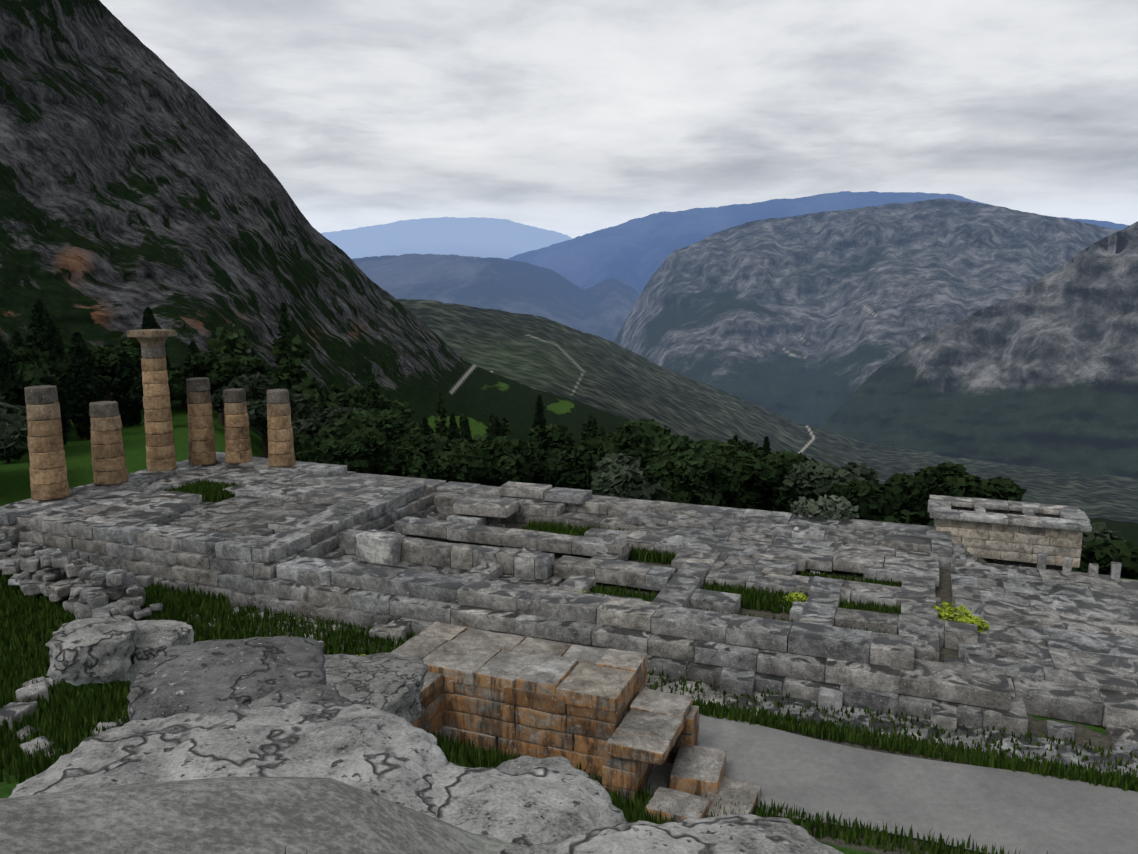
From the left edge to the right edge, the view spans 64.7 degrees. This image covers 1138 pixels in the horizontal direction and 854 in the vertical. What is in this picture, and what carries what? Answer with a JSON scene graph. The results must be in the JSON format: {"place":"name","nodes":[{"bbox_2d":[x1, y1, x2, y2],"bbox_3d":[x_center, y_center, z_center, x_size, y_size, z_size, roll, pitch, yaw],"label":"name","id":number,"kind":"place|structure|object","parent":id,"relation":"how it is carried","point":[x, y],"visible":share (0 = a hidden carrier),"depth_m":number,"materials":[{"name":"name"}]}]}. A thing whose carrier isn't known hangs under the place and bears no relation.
{"place":"outdoors","nodes":[
{"label":"outdoors","id":0,"kind":"place"},
{"bbox_2d":[0,529,323,757],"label":"rubble bank","id":1,"kind":"structure","parent":0,"point":[88,588],"depth_m":30.87,"materials":[{"name":"stone"}]},
{"bbox_2d":[0,0,1137,853],"bbox_3d":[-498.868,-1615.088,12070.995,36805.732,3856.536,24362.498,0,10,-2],"label":"terrain","id":2,"kind":"structure","parent":0,"point":[886,334],"depth_m":1458.10,"materials":[{"name":"grey stone"}]},
{"bbox_2d":[45,616,139,685],"bbox_3d":[-3.856,1.840,7.314,0.663,0.444,0.695,-4,10,-22],"label":"boulder","id":3,"kind":"object","parent":2,"relation":"on","point":[92,650],"visible":1,"depth_m":7.10,"materials":[{"name":"stone"}]},
{"bbox_2d":[119,620,193,681],"bbox_3d":[-3.625,1.942,7.678,0.720,0.437,0.661,2,10,13],"label":"boulder","id":4,"kind":"object","parent":2,"relation":"on","point":[155,637],"visible":0.52,"depth_m":7.55,"materials":[{"name":"stone"}]},
{"bbox_2d":[127,636,326,720],"bbox_3d":[-2.291,2.039,6.136,1.300,0.901,1.389,-3,10,-15],"label":"boulder","id":5,"kind":"object","parent":2,"relation":"on","point":[210,676],"visible":0.52,"depth_m":5.96,"materials":[{"name":"stone"}]},
{"bbox_2d":[8,702,447,818],"bbox_3d":[-1.305,1.920,3.434,1.838,1.291,1.819,0,10,-2],"label":"boulder","id":6,"kind":"object","parent":2,"relation":"on","point":[377,751],"visible":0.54,"depth_m":3.57,"materials":[{"name":"stone"}]},
{"bbox_2d":[248,684,345,708],"bbox_3d":[-1.621,1.906,5.417,0.619,0.529,0.718,-6,11,-33],"label":"boulder","id":7,"kind":"object","parent":2,"relation":"on","point":[319,694],"visible":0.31,"depth_m":5.47,"materials":[{"name":"stone"}]},
{"bbox_2d":[24,302,605,451],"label":"trees","id":8,"kind":"object","parent":2,"relation":"on","point":[301,381],"visible":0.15,"depth_m":175.40,"materials":[{"name":"green plant"}]},
{"bbox_2d":[341,696,363,704],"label":"rock","id":9,"kind":"object","parent":2,"relation":"on","point":[346,700],"visible":0.04,"depth_m":5.85,"materials":[{"name":"stone"}]},
{"bbox_2d":[324,652,427,723],"bbox_3d":[-3.000,3.804,12.358,2.059,0.828,1.851,0,10,-2],"label":"boulder","id":10,"kind":"object","parent":2,"relation":"on","point":[391,682],"visible":0.38,"depth_m":12.23,"materials":[{"name":"stone"}]},
{"bbox_2d":[355,529,401,565],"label":"stone block","id":11,"kind":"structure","parent":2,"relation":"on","point":[378,547],"depth_m":34.61,"materials":[{"name":"stone"}]},
{"bbox_2d":[0,298,773,510],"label":"trees","id":12,"kind":"object","parent":2,"relation":"on","point":[47,333],"visible":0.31,"depth_m":80.22,"materials":[{"name":"green plant"}]},
{"bbox_2d":[1,322,817,511],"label":"trees","id":13,"kind":"object","parent":2,"relation":"on","point":[221,418],"depth_m":93.77,"materials":[{"name":"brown plant"}]},
{"bbox_2d":[427,762,626,846],"bbox_3d":[-0.435,2.033,3.073,1.343,1.280,1.492,0,10,-2],"label":"boulder","id":14,"kind":"object","parent":2,"relation":"on","point":[537,805],"visible":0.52,"depth_m":3.29,"materials":[{"name":"stone"}]},
{"bbox_2d":[496,756,611,802],"bbox_3d":[-0.125,1.865,4.101,0.556,0.536,0.689,-9,13,-41],"label":"boulder","id":15,"kind":"object","parent":2,"relation":"on","point":[525,764],"visible":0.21,"depth_m":4.23,"materials":[{"name":"stone"}]},
{"bbox_2d":[0,372,1125,569],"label":"trees","id":16,"kind":"object","parent":2,"relation":"on","point":[619,475],"visible":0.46,"depth_m":71.71,"materials":[{"name":"green plant"}]},
{"bbox_2d":[0,452,1137,781],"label":"temple ruins","id":17,"kind":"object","parent":2,"relation":"on","point":[1058,644],"depth_m":31.80,"materials":[{"name":"stone"}]},
{"bbox_2d":[24,385,69,500],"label":"doric column","id":18,"kind":"structure","parent":17,"relation":"on","point":[48,474],"depth_m":39.10,"materials":[{"name":"beige stone"}]},
{"bbox_2d":[89,401,127,484],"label":"doric column","id":19,"kind":"structure","parent":17,"relation":"on","point":[109,467],"depth_m":42.10,"materials":[{"name":"beige stone"}]},
{"bbox_2d":[141,345,175,470],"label":"doric column","id":20,"kind":"structure","parent":17,"relation":"on","point":[160,451],"depth_m":44.79,"materials":[{"name":"beige stone"}]},
{"bbox_2d":[127,329,175,345],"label":"column capital","id":21,"kind":"object","parent":20,"relation":"on","point":[148,337],"visible":1,"depth_m":44.13,"materials":[{"name":"beige stone"}]},
{"bbox_2d":[186,377,216,464],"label":"doric column","id":22,"kind":"structure","parent":17,"relation":"on","point":[201,445],"depth_m":46.53,"materials":[{"name":"beige stone"}]},
{"bbox_2d":[223,388,252,463],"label":"doric column","id":23,"kind":"structure","parent":17,"relation":"on","point":[237,444],"depth_m":46.93,"materials":[{"name":"beige stone"}]},
{"bbox_2d":[267,389,295,466],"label":"doric column","id":24,"kind":"structure","parent":17,"relation":"on","point":[281,452],"depth_m":46.04,"materials":[{"name":"beige stone"}]},
{"bbox_2d":[298,571,319,585],"bbox_3d":[-9.153,5.476,32.422,1.221,0.720,1.221,0,10,-2],"label":"stone block","id":25,"kind":"object","parent":17,"relation":"on","point":[307,578],"visible":0.21,"depth_m":31.86,"materials":[{"name":"stone"}]},
{"bbox_2d":[361,590,989,655],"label":"yellow flowering plants","id":26,"kind":"object","parent":17,"relation":"on","point":[950,611],"visible":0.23,"depth_m":28.91,"materials":[{"name":"yellow plant"}]},
{"bbox_2d":[928,495,1091,569],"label":"stone building","id":27,"kind":"structure","parent":17,"relation":"on","point":[1013,533],"depth_m":36.16,"materials":[{"name":"stone"}]},
{"bbox_2d":[1036,552,1120,581],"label":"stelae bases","id":28,"kind":"object","parent":17,"relation":"on","point":[1093,570],"visible":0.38,"depth_m":33.32,"materials":[{"name":"stone"}]},
{"bbox_2d":[0,478,1137,853],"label":"grass and herbs","id":29,"kind":"structure","parent":2,"relation":"on","point":[60,718],"depth_m":23.89,"materials":[{"name":"green plant"}]},
{"bbox_2d":[1,345,1137,579],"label":"trees","id":30,"kind":"object","parent":2,"relation":"on","point":[731,473],"visible":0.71,"depth_m":74.99,"materials":[{"name":"green plant"}]},
{"bbox_2d":[392,621,760,823],"bbox_3d":[-0.042,7.392,21.731,9.841,2.514,7.126,1,10,9],"label":"stone pedestal","id":31,"kind":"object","parent":2,"relation":"on","point":[611,717],"depth_m":21.84,"materials":[{"name":"brown stone"}]},
{"bbox_2d":[495,814,843,853],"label":"boulder","id":32,"kind":"object","parent":2,"relation":"on","point":[741,834],"visible":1,"depth_m":2.92,"materials":[{"name":"stone"}]},
{"bbox_2d":[789,494,858,521],"bbox_3d":[11.153,3.494,39.276,3.014,1.084,2.008,3,10,18],"label":"bush","id":33,"kind":"object","parent":2,"relation":"on","point":[821,507],"visible":1,"depth_m":39.03,"materials":[{"name":"green plant"}]},
{"bbox_2d":[100,0,1137,238],"label":"sky","id":34,"kind":"structure","parent":0,"point":[572,118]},
{"bbox_2d":[642,714,1137,853],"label":"path","id":35,"kind":"structure","parent":0,"point":[1011,811],"depth_m":20.45,"materials":[{"name":"grey concrete"}]}
]}

